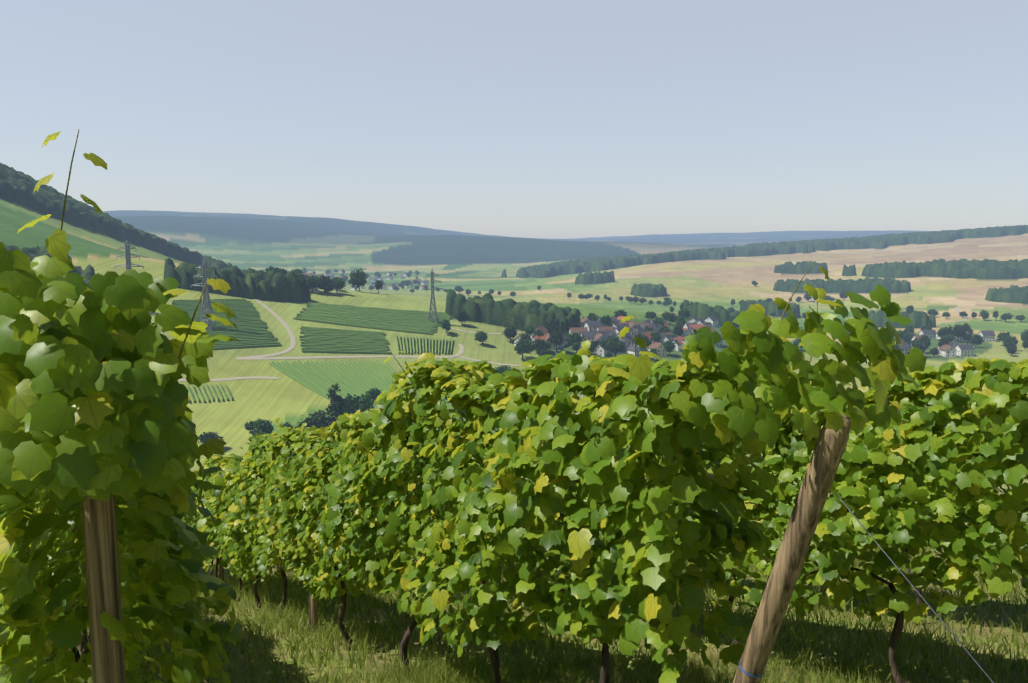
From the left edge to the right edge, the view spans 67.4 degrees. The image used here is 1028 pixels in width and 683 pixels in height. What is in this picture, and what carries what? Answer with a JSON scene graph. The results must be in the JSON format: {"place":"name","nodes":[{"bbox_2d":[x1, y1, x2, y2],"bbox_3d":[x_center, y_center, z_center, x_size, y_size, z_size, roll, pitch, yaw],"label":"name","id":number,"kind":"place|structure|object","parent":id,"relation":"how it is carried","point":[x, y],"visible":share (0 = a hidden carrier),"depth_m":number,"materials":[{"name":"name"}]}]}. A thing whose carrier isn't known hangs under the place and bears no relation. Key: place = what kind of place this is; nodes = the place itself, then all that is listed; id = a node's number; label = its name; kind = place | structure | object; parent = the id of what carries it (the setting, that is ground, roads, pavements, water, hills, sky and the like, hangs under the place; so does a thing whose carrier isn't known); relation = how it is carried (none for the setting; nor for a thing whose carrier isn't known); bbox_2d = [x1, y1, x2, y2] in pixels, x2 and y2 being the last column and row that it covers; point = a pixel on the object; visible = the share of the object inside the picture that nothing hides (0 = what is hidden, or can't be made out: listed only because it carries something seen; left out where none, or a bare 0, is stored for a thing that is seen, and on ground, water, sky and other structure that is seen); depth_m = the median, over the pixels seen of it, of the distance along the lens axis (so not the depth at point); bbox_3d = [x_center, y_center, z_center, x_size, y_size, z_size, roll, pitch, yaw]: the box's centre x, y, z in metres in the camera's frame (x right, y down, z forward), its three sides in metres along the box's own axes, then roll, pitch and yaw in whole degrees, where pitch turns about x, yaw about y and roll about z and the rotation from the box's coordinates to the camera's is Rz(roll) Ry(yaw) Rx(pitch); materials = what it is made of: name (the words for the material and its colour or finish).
{"place":"outdoors","nodes":[
{"label":"outdoors","id":0,"kind":"place"},
{"bbox_2d":[236,344,463,359],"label":"track","id":1,"kind":"structure","parent":0,"point":[460,352],"depth_m":499.21,"materials":[{"name":"gravel"}]},
{"bbox_2d":[0,198,1027,682],"bbox_3d":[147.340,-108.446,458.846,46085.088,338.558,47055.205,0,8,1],"label":"ground","id":2,"kind":"structure","parent":0,"point":[474,264],"depth_m":1158.62,"materials":[{"name":"plant"}]},
{"bbox_2d":[4,244,94,289],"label":"forest","id":3,"kind":"object","parent":2,"relation":"on","point":[86,273],"visible":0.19,"depth_m":508.92,"materials":[{"name":"plant"}]},
{"bbox_2d":[0,163,243,272],"bbox_3d":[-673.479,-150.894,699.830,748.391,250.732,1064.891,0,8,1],"label":"forest","id":4,"kind":"object","parent":2,"relation":"on","point":[17,187],"visible":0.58,"depth_m":832.52,"materials":[{"name":"plant"}]},
{"bbox_2d":[114,240,143,269],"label":"pylon","id":5,"kind":"object","parent":2,"relation":"on","point":[127,248],"visible":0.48,"depth_m":498.12,"materials":[{"name":"silver metal"}]},
{"bbox_2d":[191,259,216,329],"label":"pylon","id":6,"kind":"object","parent":2,"relation":"on","point":[204,265],"visible":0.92,"depth_m":497.55,"materials":[{"name":"silver metal"}]},
{"bbox_2d":[187,383,232,402],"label":"vines","id":7,"kind":"object","parent":2,"relation":"on","point":[211,396],"visible":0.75,"depth_m":420.45,"materials":[{"name":"green"}]},
{"bbox_2d":[198,432,224,443],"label":"tree","id":8,"kind":"object","parent":2,"relation":"on","point":[203,437],"visible":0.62,"depth_m":354.44,"materials":[{"name":"green plant"}]},
{"bbox_2d":[172,299,281,349],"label":"vines","id":9,"kind":"object","parent":2,"relation":"on","point":[252,331],"visible":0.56,"depth_m":513.32,"materials":[{"name":"green"}]},
{"bbox_2d":[178,376,278,380],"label":"track","id":10,"kind":"structure","parent":2,"relation":"on","point":[249,377],"depth_m":447.14,"materials":[{"name":"beige"}]},
{"bbox_2d":[163,257,310,301],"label":"forest","id":11,"kind":"object","parent":2,"relation":"on","point":[272,285],"visible":0.94,"depth_m":568.26,"materials":[{"name":"plant"}]},
{"bbox_2d":[244,420,255,432],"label":"tree","id":12,"kind":"object","parent":2,"relation":"on","point":[249,426],"visible":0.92,"depth_m":377.67,"materials":[{"name":"green plant"}]},
{"bbox_2d":[253,418,274,433],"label":"bush","id":13,"kind":"object","parent":2,"relation":"on","point":[261,425],"visible":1,"depth_m":373.70,"materials":[{"name":"green plant"}]},
{"bbox_2d":[239,299,295,357],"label":"track","id":14,"kind":"structure","parent":2,"relation":"on","point":[291,335],"depth_m":516.00,"materials":[{"name":"beige"}]},
{"bbox_2d":[305,275,321,292],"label":"tree","id":15,"kind":"object","parent":2,"relation":"on","point":[312,282],"visible":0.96,"depth_m":619.72,"materials":[{"name":"green plant"}]},
{"bbox_2d":[301,410,332,427],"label":"bush","id":16,"kind":"object","parent":2,"relation":"on","point":[319,419],"visible":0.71,"depth_m":376.22,"materials":[{"name":"green plant"}]},
{"bbox_2d":[317,275,335,292],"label":"tree","id":17,"kind":"object","parent":2,"relation":"on","point":[326,281],"visible":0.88,"depth_m":626.28,"materials":[{"name":"green plant"}]},
{"bbox_2d":[325,382,343,423],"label":"tree","id":18,"kind":"object","parent":2,"relation":"on","point":[335,404],"visible":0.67,"depth_m":381.60,"materials":[{"name":"green plant"}]},
{"bbox_2d":[269,360,407,399],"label":"vines","id":19,"kind":"object","parent":2,"relation":"on","point":[312,381],"visible":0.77,"depth_m":466.60,"materials":[{"name":"green"}]},
{"bbox_2d":[331,277,345,292],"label":"tree","id":20,"kind":"object","parent":2,"relation":"on","point":[339,282],"visible":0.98,"depth_m":640.02,"materials":[{"name":"green plant"}]},
{"bbox_2d":[299,326,391,353],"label":"vines","id":21,"kind":"object","parent":2,"relation":"on","point":[323,340],"visible":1,"depth_m":522.23,"materials":[{"name":"green"}]},
{"bbox_2d":[338,393,373,415],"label":"bush","id":22,"kind":"object","parent":2,"relation":"on","point":[352,405],"visible":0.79,"depth_m":384.86,"materials":[{"name":"green plant"}]},
{"bbox_2d":[348,268,367,291],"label":"tree","id":23,"kind":"object","parent":2,"relation":"on","point":[358,278],"visible":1,"depth_m":685.87,"materials":[{"name":"green plant"}]},
{"bbox_2d":[293,302,452,334],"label":"vines","id":24,"kind":"object","parent":2,"relation":"on","point":[412,321],"visible":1,"depth_m":577.96,"materials":[{"name":"green"}]},
{"bbox_2d":[365,388,380,400],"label":"tree","id":25,"kind":"object","parent":2,"relation":"on","point":[373,393],"visible":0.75,"depth_m":437.08,"materials":[{"name":"green plant"}]},
{"bbox_2d":[375,279,382,293],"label":"tree","id":26,"kind":"object","parent":2,"relation":"on","point":[378,285],"visible":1,"depth_m":697.04,"materials":[{"name":"green plant"}]},
{"bbox_2d":[396,334,452,353],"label":"vines","id":27,"kind":"object","parent":2,"relation":"on","point":[423,344],"visible":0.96,"depth_m":542.29,"materials":[{"name":"green"}]},
{"bbox_2d":[422,268,442,322],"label":"pylon","id":28,"kind":"object","parent":2,"relation":"on","point":[432,275],"visible":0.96,"depth_m":594.98,"materials":[{"name":"silver metal"}]},
{"bbox_2d":[441,318,450,333],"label":"tree","id":29,"kind":"object","parent":2,"relation":"on","point":[445,324],"visible":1,"depth_m":574.90,"materials":[{"name":"green plant"}]},
{"bbox_2d":[68,358,850,682],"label":"wooden posts","id":30,"kind":"object","parent":2,"relation":"in","point":[102,570],"depth_m":2.43,"materials":[{"name":"wood"}]},
{"bbox_2d":[454,309,470,325],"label":"tree","id":31,"kind":"object","parent":2,"relation":"on","point":[462,317],"visible":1,"depth_m":603.80,"materials":[{"name":"green plant"}]},
{"bbox_2d":[474,331,487,345],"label":"tree","id":32,"kind":"object","parent":2,"relation":"on","point":[481,336],"visible":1,"depth_m":562.58,"materials":[{"name":"green plant"}]},
{"bbox_2d":[459,356,519,365],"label":"track","id":33,"kind":"structure","parent":2,"relation":"on","point":[489,362],"depth_m":531.42,"materials":[{"name":"beige"}]},
{"bbox_2d":[71,549,922,682],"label":"vine trunks","id":34,"kind":"object","parent":2,"relation":"in","point":[897,630],"visible":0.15,"depth_m":5.50,"materials":[{"name":"wood"}]},
{"bbox_2d":[72,545,1016,661],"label":"vine canes","id":35,"kind":"object","parent":34,"relation":"attached to","point":[811,573],"depth_m":4.47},
{"bbox_2d":[45,541,948,682],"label":"grapes","id":36,"kind":"object","parent":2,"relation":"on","point":[143,662],"visible":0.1,"depth_m":3.15,"materials":[{"name":"green food"}]},
{"bbox_2d":[494,365,511,375],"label":"tree","id":37,"kind":"object","parent":2,"relation":"on","point":[501,369],"visible":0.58,"depth_m":491.51,"materials":[{"name":"green plant"}]},
{"bbox_2d":[502,324,517,341],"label":"tree","id":38,"kind":"object","parent":2,"relation":"on","point":[510,331],"visible":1,"depth_m":580.44,"materials":[{"name":"green plant"}]},
{"bbox_2d":[445,289,580,334],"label":"forest","id":39,"kind":"object","parent":2,"relation":"on","point":[487,308],"visible":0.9,"depth_m":622.50,"materials":[{"name":"plant"}]},
{"bbox_2d":[0,346,1027,682],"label":"vine leaves","id":40,"kind":"object","parent":2,"relation":"on","point":[608,534],"visible":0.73,"depth_m":3.73,"materials":[{"name":"green plant"}]},
{"bbox_2d":[0,543,1027,682],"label":"grass","id":41,"kind":"structure","parent":2,"relation":"on","point":[438,671],"depth_m":5.92,"materials":[{"name":"plant"}]},
{"bbox_2d":[514,336,532,359],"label":"tree","id":42,"kind":"object","parent":2,"relation":"on","point":[525,345],"visible":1,"depth_m":540.44,"materials":[{"name":"green plant"}]},
{"bbox_2d":[525,325,534,333],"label":"tree","id":43,"kind":"object","parent":2,"relation":"on","point":[529,329],"visible":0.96,"depth_m":598.34,"materials":[{"name":"green plant"}]},
{"bbox_2d":[78,428,993,682],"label":"vine wires","id":44,"kind":"object","parent":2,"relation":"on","point":[811,571],"depth_m":2.35,"materials":[{"name":"metal"}]},
{"bbox_2d":[0,242,926,510],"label":"grapevine leaves","id":45,"kind":"object","parent":44,"relation":"attached to","point":[79,421],"visible":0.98,"depth_m":1.83,"materials":[{"name":"green plant"}]},
{"bbox_2d":[532,337,549,353],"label":"tree","id":46,"kind":"object","parent":2,"relation":"on","point":[539,344],"visible":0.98,"depth_m":561.04,"materials":[{"name":"green plant"}]},
{"bbox_2d":[544,332,557,348],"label":"house","id":47,"kind":"structure","parent":2,"relation":"on","point":[547,341],"depth_m":580.95,"materials":[{"name":"beige"}]},
{"bbox_2d":[545,317,559,334],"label":"tree","id":48,"kind":"object","parent":2,"relation":"on","point":[551,325],"visible":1,"depth_m":611.45,"materials":[{"name":"green plant"}]},
{"bbox_2d":[548,328,564,351],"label":"tree","id":49,"kind":"object","parent":2,"relation":"on","point":[556,337],"visible":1,"depth_m":570.85,"materials":[{"name":"green plant"}]},
{"bbox_2d":[567,321,580,329],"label":"tree","id":50,"kind":"object","parent":2,"relation":"on","point":[572,324],"visible":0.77,"depth_m":623.51,"materials":[{"name":"green plant"}]},
{"bbox_2d":[564,332,584,345],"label":"tree","id":51,"kind":"object","parent":2,"relation":"on","point":[574,337],"visible":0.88,"depth_m":581.88,"materials":[{"name":"green plant"}]},
{"bbox_2d":[571,341,580,352],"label":"tree","id":52,"kind":"object","parent":2,"relation":"on","point":[575,346],"visible":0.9,"depth_m":575.47,"materials":[{"name":"green plant"}]},
{"bbox_2d":[568,327,587,333],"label":"house","id":53,"kind":"structure","parent":2,"relation":"on","point":[578,330],"depth_m":618.21,"materials":[{"name":"white"}]},
{"bbox_2d":[580,330,596,341],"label":"house","id":54,"kind":"structure","parent":2,"relation":"on","point":[590,335],"depth_m":608.47,"materials":[{"name":"white"}]},
{"bbox_2d":[583,320,602,330],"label":"house","id":55,"kind":"structure","parent":2,"relation":"on","point":[592,325],"depth_m":645.63,"materials":[{"name":"white"}]},
{"bbox_2d":[574,271,614,284],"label":"forest","id":56,"kind":"object","parent":2,"relation":"on","point":[590,277],"visible":0.92,"depth_m":1557.79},
{"bbox_2d":[593,332,606,341],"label":"house","id":57,"kind":"structure","parent":2,"relation":"on","point":[599,337],"depth_m":601.91,"materials":[{"name":"white"}]},
{"bbox_2d":[593,344,608,356],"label":"house","id":58,"kind":"structure","parent":2,"relation":"on","point":[600,350],"depth_m":578.38,"materials":[{"name":"white"}]},
{"bbox_2d":[597,329,612,338],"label":"house","id":59,"kind":"structure","parent":2,"relation":"on","point":[606,333],"depth_m":613.66,"materials":[{"name":"beige"}]},
{"bbox_2d":[595,325,615,333],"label":"house","id":60,"kind":"structure","parent":2,"relation":"on","point":[608,327],"depth_m":631.62,"materials":[{"name":"beige"}]},
{"bbox_2d":[600,314,612,325],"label":"tree","id":61,"kind":"object","parent":2,"relation":"on","point":[603,319],"visible":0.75,"depth_m":648.48,"materials":[{"name":"green plant"}]},
{"bbox_2d":[599,338,614,349],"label":"tree","id":62,"kind":"object","parent":2,"relation":"on","point":[604,343],"visible":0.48,"depth_m":579.32,"materials":[{"name":"green plant"}]},
{"bbox_2d":[606,340,627,355],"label":"tree","id":63,"kind":"object","parent":2,"relation":"on","point":[615,347],"visible":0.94,"depth_m":573.27,"materials":[{"name":"green plant"}]},
{"bbox_2d":[613,310,627,316],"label":"tree","id":64,"kind":"object","parent":2,"relation":"on","point":[620,313],"visible":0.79,"depth_m":695.79,"materials":[{"name":"green plant"}]},
{"bbox_2d":[627,343,644,356],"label":"house","id":65,"kind":"structure","parent":2,"relation":"on","point":[631,348],"depth_m":588.11,"materials":[{"name":"white"}]},
{"bbox_2d":[630,283,667,296],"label":"forest","id":66,"kind":"object","parent":2,"relation":"on","point":[649,290],"visible":0.94,"depth_m":1304.77,"materials":[{"name":"plant"}]},
{"bbox_2d":[644,310,656,319],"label":"tree","id":67,"kind":"object","parent":2,"relation":"on","point":[650,315],"visible":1,"depth_m":722.81,"materials":[{"name":"green plant"}]},
{"bbox_2d":[649,330,661,341],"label":"tree","id":68,"kind":"object","parent":2,"relation":"on","point":[656,336],"visible":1,"depth_m":624.16,"materials":[{"name":"green plant"}]},
{"bbox_2d":[647,341,666,355],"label":"house","id":69,"kind":"structure","parent":2,"relation":"on","point":[660,349],"depth_m":597.14,"materials":[{"name":"beige"}]},
{"bbox_2d":[652,316,665,326],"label":"tree","id":70,"kind":"object","parent":2,"relation":"on","point":[659,320],"visible":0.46,"depth_m":670.21,"materials":[{"name":"green plant"}]},
{"bbox_2d":[659,334,671,342],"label":"house","id":71,"kind":"structure","parent":2,"relation":"on","point":[665,338],"depth_m":626.32,"materials":[{"name":"white"}]},
{"bbox_2d":[662,340,674,355],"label":"tree","id":72,"kind":"object","parent":2,"relation":"on","point":[669,345],"visible":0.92,"depth_m":596.96,"materials":[{"name":"green plant"}]},
{"bbox_2d":[661,311,677,324],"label":"tree","id":73,"kind":"object","parent":2,"relation":"on","point":[669,316],"visible":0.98,"depth_m":722.12,"materials":[{"name":"green plant"}]},
{"bbox_2d":[671,339,681,350],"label":"house","id":74,"kind":"structure","parent":2,"relation":"on","point":[677,345],"depth_m":618.25,"materials":[{"name":"white"}]},
{"bbox_2d":[672,322,683,336],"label":"tree","id":75,"kind":"object","parent":2,"relation":"on","point":[678,330],"visible":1,"depth_m":655.04,"materials":[{"name":"green plant"}]},
{"bbox_2d":[501,237,865,277],"bbox_3d":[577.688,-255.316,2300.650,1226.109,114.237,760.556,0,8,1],"label":"forest belt","id":76,"kind":"object","parent":2,"relation":"on","point":[577,266],"visible":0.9,"depth_m":2131.35,"materials":[{"name":"plant"}]},
{"bbox_2d":[677,309,689,317],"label":"tree","id":77,"kind":"object","parent":2,"relation":"on","point":[684,313],"visible":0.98,"depth_m":768.02,"materials":[{"name":"green plant"}]},
{"bbox_2d":[679,327,691,336],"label":"house","id":78,"kind":"structure","parent":2,"relation":"on","point":[687,331],"depth_m":662.55,"materials":[{"name":"white"}]},
{"bbox_2d":[683,302,739,326],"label":"forest","id":79,"kind":"object","parent":2,"relation":"on","point":[722,314],"visible":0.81,"depth_m":795.47,"materials":[{"name":"plant"}]},
{"bbox_2d":[704,315,718,326],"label":"house","id":80,"kind":"structure","parent":2,"relation":"on","point":[713,320],"depth_m":767.85,"materials":[{"name":"white"}]},
{"bbox_2d":[739,300,799,317],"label":"forest","id":81,"kind":"object","parent":2,"relation":"on","point":[770,307],"visible":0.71,"depth_m":1040.88,"materials":[{"name":"plant"}]},
{"bbox_2d":[793,338,803,350],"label":"tree","id":82,"kind":"object","parent":2,"relation":"on","point":[797,341],"visible":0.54,"depth_m":673.80,"materials":[{"name":"green plant"}]},
{"bbox_2d":[774,261,827,273],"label":"forest","id":83,"kind":"object","parent":2,"relation":"on","point":[790,267],"visible":0.88,"depth_m":1613.69,"materials":[{"name":"plant"}]},
{"bbox_2d":[773,276,895,292],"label":"forest","id":84,"kind":"object","parent":2,"relation":"on","point":[860,285],"visible":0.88,"depth_m":1349.68,"materials":[{"name":"plant"}]},
{"bbox_2d":[752,225,1027,249],"bbox_3d":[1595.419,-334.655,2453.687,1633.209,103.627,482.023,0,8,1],"label":"forest belt","id":85,"kind":"object","parent":2,"relation":"on","point":[883,241],"visible":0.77,"depth_m":2320.27,"materials":[{"name":"plant"}]},
{"bbox_2d":[876,279,910,292],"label":"forest","id":86,"kind":"object","parent":2,"relation":"on","point":[898,286],"visible":0.67,"depth_m":1296.83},
{"bbox_2d":[868,310,935,327],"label":"forest","id":87,"kind":"object","parent":2,"relation":"on","point":[917,318],"visible":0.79,"depth_m":913.91,"materials":[{"name":"plant"}]},
{"bbox_2d":[895,343,910,353],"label":"house","id":88,"kind":"structure","parent":2,"relation":"on","point":[905,348],"depth_m":680.35,"materials":[{"name":"white"}]},
{"bbox_2d":[910,338,925,352],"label":"tree","id":89,"kind":"object","parent":2,"relation":"on","point":[918,345],"visible":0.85,"depth_m":664.46,"materials":[{"name":"green plant"}]},
{"bbox_2d":[919,335,930,349],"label":"tree","id":90,"kind":"object","parent":2,"relation":"on","point":[926,340],"visible":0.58,"depth_m":690.05,"materials":[{"name":"green plant"}]},
{"bbox_2d":[919,330,935,337],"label":"house","id":91,"kind":"structure","parent":2,"relation":"on","point":[930,333],"depth_m":804.84,"materials":[{"name":"white"}]},
{"bbox_2d":[842,259,1027,278],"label":"forest","id":92,"kind":"object","parent":2,"relation":"on","point":[958,269],"visible":0.75,"depth_m":1442.96,"materials":[{"name":"plant"}]},
{"bbox_2d":[938,337,948,347],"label":"tree","id":93,"kind":"object","parent":2,"relation":"on","point":[942,341],"visible":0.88,"depth_m":693.44,"materials":[{"name":"green plant"}]},
{"bbox_2d":[939,325,953,336],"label":"tree","id":94,"kind":"object","parent":2,"relation":"on","point":[944,331],"visible":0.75,"depth_m":765.14,"materials":[{"name":"green plant"}]},
{"bbox_2d":[939,344,956,356],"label":"house","id":95,"kind":"structure","parent":2,"relation":"on","point":[945,350],"depth_m":670.77,"materials":[{"name":"white"}]},
{"bbox_2d":[951,324,966,340],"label":"tree","id":96,"kind":"object","parent":2,"relation":"on","point":[957,332],"visible":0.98,"depth_m":757.35,"materials":[{"name":"green plant"}]},
{"bbox_2d":[955,343,974,356],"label":"house","id":97,"kind":"structure","parent":2,"relation":"on","point":[965,350],"depth_m":672.26,"materials":[{"name":"white"}]},
{"bbox_2d":[970,334,983,347],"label":"tree","id":98,"kind":"object","parent":2,"relation":"on","point":[976,339],"visible":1,"depth_m":719.15,"materials":[{"name":"green plant"}]},
{"bbox_2d":[978,309,989,320],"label":"tree","id":99,"kind":"object","parent":2,"relation":"on","point":[984,315],"visible":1,"depth_m":973.09,"materials":[{"name":"green plant"}]},
{"bbox_2d":[978,330,995,341],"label":"house","id":100,"kind":"structure","parent":2,"relation":"on","point":[989,336],"depth_m":766.19,"materials":[{"name":"white"}]},
{"bbox_2d":[969,264,1027,278],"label":"forest","id":101,"kind":"object","parent":2,"relation":"on","point":[1006,271],"visible":0.9,"depth_m":1355.06,"materials":[{"name":"plant"}]},
{"bbox_2d":[995,331,1012,344],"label":"tree","id":102,"kind":"object","parent":2,"relation":"on","point":[1004,335],"visible":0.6,"depth_m":727.64,"materials":[{"name":"green plant"}]},
{"bbox_2d":[985,285,1027,303],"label":"forest","id":103,"kind":"object","parent":2,"relation":"on","point":[1014,294],"visible":0.9,"depth_m":1148.60,"materials":[{"name":"plant"}]},
{"bbox_2d":[1000,313,1013,321],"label":"tree","id":104,"kind":"object","parent":2,"relation":"on","point":[1005,316],"visible":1,"depth_m":959.53,"materials":[{"name":"green plant"}]},
{"bbox_2d":[1001,336,1017,345],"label":"tree","id":105,"kind":"object","parent":2,"relation":"on","point":[1008,339],"visible":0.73,"depth_m":698.91,"materials":[{"name":"green plant"}]},
{"bbox_2d":[0,0,1027,238],"label":"sky","id":106,"kind":"structure","parent":0,"point":[545,119],"materials":[{"name":"blue"}]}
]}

